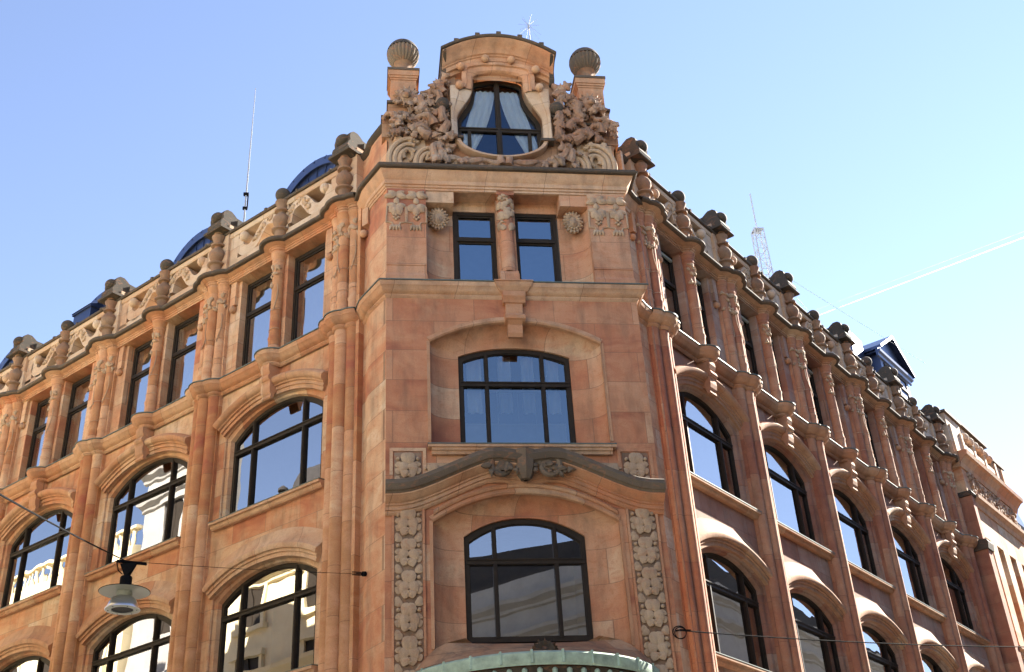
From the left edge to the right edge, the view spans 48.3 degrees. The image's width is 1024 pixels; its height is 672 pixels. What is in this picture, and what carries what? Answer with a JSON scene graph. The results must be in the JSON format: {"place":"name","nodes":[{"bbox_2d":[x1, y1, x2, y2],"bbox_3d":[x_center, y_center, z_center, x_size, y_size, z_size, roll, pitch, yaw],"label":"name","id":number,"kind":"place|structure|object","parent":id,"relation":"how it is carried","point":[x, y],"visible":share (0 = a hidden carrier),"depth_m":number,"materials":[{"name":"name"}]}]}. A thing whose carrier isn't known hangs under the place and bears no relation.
{"place":"outdoors","nodes":[
{"label":"outdoors","id":0,"kind":"place"},
{"bbox_2d":[0,31,1023,671],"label":"corner building","id":1,"kind":"structure","parent":0,"point":[496,351],"depth_m":29.41,"materials":[{"name":"stone"}]},
{"bbox_2d":[1,656,49,671],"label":"window","id":2,"kind":"structure","parent":1,"relation":"in","point":[30,663],"depth_m":32.67,"materials":[{"name":"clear glass"}]},
{"bbox_2d":[1,509,72,607],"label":"window","id":3,"kind":"structure","parent":1,"relation":"in","point":[37,559],"depth_m":35.14,"materials":[{"name":"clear glass"}]},
{"bbox_2d":[25,397,49,476],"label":"window","id":4,"kind":"structure","parent":1,"relation":"in","point":[41,417],"depth_m":36.85,"materials":[{"name":"clear glass"}]},
{"bbox_2d":[60,374,90,458],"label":"window","id":5,"kind":"structure","parent":1,"relation":"in","point":[79,396],"depth_m":35.76,"materials":[{"name":"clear glass"}]},
{"bbox_2d":[91,614,171,671],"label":"window","id":6,"kind":"structure","parent":1,"relation":"in","point":[140,643],"depth_m":30.62,"materials":[{"name":"clear glass"}]},
{"bbox_2d":[125,339,152,425],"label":"window","id":7,"kind":"structure","parent":1,"relation":"in","point":[142,357],"depth_m":34.12,"materials":[{"name":"clear glass"}]},
{"bbox_2d":[105,458,187,564],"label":"window","id":8,"kind":"structure","parent":1,"relation":"in","point":[147,511],"depth_m":32.60,"materials":[{"name":"clear glass"}]},
{"bbox_2d":[166,313,198,404],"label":"window","id":9,"kind":"structure","parent":1,"relation":"in","point":[185,333],"depth_m":33.06,"materials":[{"name":"clear glass"}]},
{"bbox_2d":[0,493,366,576],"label":"span wire","id":10,"kind":"object","parent":1,"relation":"attached to","point":[363,573],"visible":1,"depth_m":17.23,"materials":[{"name":"black paint"}]},
{"bbox_2d":[98,559,150,614],"bbox_3d":[-6.709,4.301,19.822,0.867,0.956,0.868,1,-31,-7],"label":"street lamp","id":11,"kind":"object","parent":10,"relation":"hanging from","point":[125,593],"visible":1,"depth_m":19.66,"materials":[{"name":"grey metal"}]},
{"bbox_2d":[242,88,255,221],"bbox_3d":[-9.192,-5.106,39.548,0.182,9.300,0.100,1,-31,-7],"label":"whip antenna","id":12,"kind":"object","parent":1,"relation":"on","point":[246,195],"visible":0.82,"depth_m":39.60,"materials":[{"name":"metal"}]},
{"bbox_2d":[242,272,271,365],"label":"window","id":13,"kind":"structure","parent":1,"relation":"in","point":[257,320],"depth_m":31.41,"materials":[{"name":"clear glass"}]},
{"bbox_2d":[217,563,316,671],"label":"window","id":14,"kind":"structure","parent":1,"relation":"in","point":[268,622],"depth_m":27.76,"materials":[{"name":"clear glass"}]},
{"bbox_2d":[229,396,322,513],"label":"window","id":15,"kind":"structure","parent":1,"relation":"in","point":[280,451],"depth_m":29.94,"materials":[{"name":"clear glass"}]},
{"bbox_2d":[291,242,325,340],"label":"window","id":16,"kind":"structure","parent":1,"relation":"in","point":[308,294],"depth_m":30.34,"materials":[{"name":"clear glass"}]},
{"bbox_2d":[452,212,497,279],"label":"window","id":17,"kind":"structure","parent":1,"relation":"in","point":[474,243],"depth_m":29.60,"materials":[{"name":"blue glass"}]},
{"bbox_2d":[458,350,575,442],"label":"window","id":18,"kind":"structure","parent":1,"relation":"in","point":[506,396],"depth_m":26.76,"materials":[{"name":"clear glass"}]},
{"bbox_2d":[464,519,592,643],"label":"window","id":19,"kind":"structure","parent":1,"relation":"in","point":[526,580],"depth_m":25.43,"materials":[{"name":"grey glass"}]},
{"bbox_2d":[520,14,540,40],"bbox_3d":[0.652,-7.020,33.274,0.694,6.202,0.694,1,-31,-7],"label":"antenna","id":20,"kind":"object","parent":1,"relation":"on","point":[528,29],"visible":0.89,"depth_m":34.63,"materials":[{"name":"metal"}]},
{"bbox_2d":[514,214,560,280],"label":"window","id":21,"kind":"structure","parent":1,"relation":"in","point":[536,243],"depth_m":29.82,"materials":[{"name":"blue glass"}]},
{"bbox_2d":[661,250,682,331],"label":"window","id":22,"kind":"structure","parent":1,"relation":"in","point":[667,267],"depth_m":31.70,"materials":[{"name":"black glass"}]},
{"bbox_2d":[696,278,710,343],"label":"window","id":23,"kind":"structure","parent":1,"relation":"in","point":[698,282],"depth_m":32.64,"materials":[{"name":"black glass"}]},
{"bbox_2d":[679,392,740,499],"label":"window","id":24,"kind":"structure","parent":1,"relation":"in","point":[709,446],"depth_m":30.73,"materials":[{"name":"blue glass"}]},
{"bbox_2d":[702,553,768,669],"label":"window","id":25,"kind":"structure","parent":1,"relation":"in","point":[732,598],"depth_m":28.50,"materials":[{"name":"grey glass"}]},
{"bbox_2d":[741,314,757,374],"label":"window","id":26,"kind":"structure","parent":1,"relation":"in","point":[745,328],"depth_m":34.77,"materials":[{"name":"black glass"}]},
{"bbox_2d":[770,337,783,400],"bbox_3d":[8.025,1.190,35.281,0.150,3.040,1.053,-24,-36,31],"label":"window","id":27,"kind":"structure","parent":1,"relation":"in","point":[770,337],"depth_m":35.78,"materials":[{"name":"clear glass"}]},
{"bbox_2d":[763,445,815,541],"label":"window","id":28,"kind":"structure","parent":1,"relation":"in","point":[789,494],"depth_m":33.85,"materials":[{"name":"blue glass"}]},
{"bbox_2d":[790,593,840,671],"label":"window","id":29,"kind":"structure","parent":1,"relation":"in","point":[810,621],"depth_m":31.74,"materials":[{"name":"glass"}]},
{"bbox_2d":[807,367,823,424],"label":"window","id":30,"kind":"structure","parent":1,"relation":"in","point":[815,397],"depth_m":37.76,"materials":[{"name":"black glass"}]},
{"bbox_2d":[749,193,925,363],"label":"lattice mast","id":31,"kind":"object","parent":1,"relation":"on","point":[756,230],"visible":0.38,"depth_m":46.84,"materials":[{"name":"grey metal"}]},
{"bbox_2d":[672,626,1023,646],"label":"tram wire","id":32,"kind":"object","parent":1,"relation":"attached to","point":[684,630],"visible":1,"depth_m":24.90,"materials":[{"name":"black paint"}]},
{"bbox_2d":[833,489,877,576],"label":"window","id":33,"kind":"structure","parent":1,"relation":"in","point":[853,526],"depth_m":36.93,"materials":[{"name":"blue glass"}]},
{"bbox_2d":[864,412,878,466],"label":"window","id":34,"kind":"structure","parent":1,"relation":"in","point":[867,423],"depth_m":40.88,"materials":[{"name":"black glass"}]},
{"bbox_2d":[861,626,898,671],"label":"window","id":35,"kind":"structure","parent":1,"relation":"in","point":[881,657],"depth_m":34.90,"materials":[{"name":"glass"}]},
{"bbox_2d":[891,526,929,605],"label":"window","id":36,"kind":"structure","parent":1,"relation":"in","point":[909,563],"depth_m":39.96,"materials":[{"name":"blue glass"}]},
{"bbox_2d":[920,653,942,671],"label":"window","id":37,"kind":"structure","parent":1,"relation":"in","point":[929,665],"depth_m":38.08,"materials":[{"name":"glass"}]},
{"bbox_2d":[940,557,973,630],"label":"window","id":38,"kind":"structure","parent":1,"relation":"in","point":[955,588],"depth_m":43.01,"materials":[{"name":"black glass"}]},
{"bbox_2d":[0,0,1023,522],"label":"sky","id":39,"kind":"structure","parent":0,"point":[877,146],"materials":[{"name":"blue"}]},
{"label":"pavement","id":40,"kind":"structure","parent":0,"visible":0},
{"bbox_2d":[1016,514,1023,529],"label":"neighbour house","id":41,"kind":"structure","parent":40,"relation":"on","point":[1020,521],"depth_m":55.08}
]}

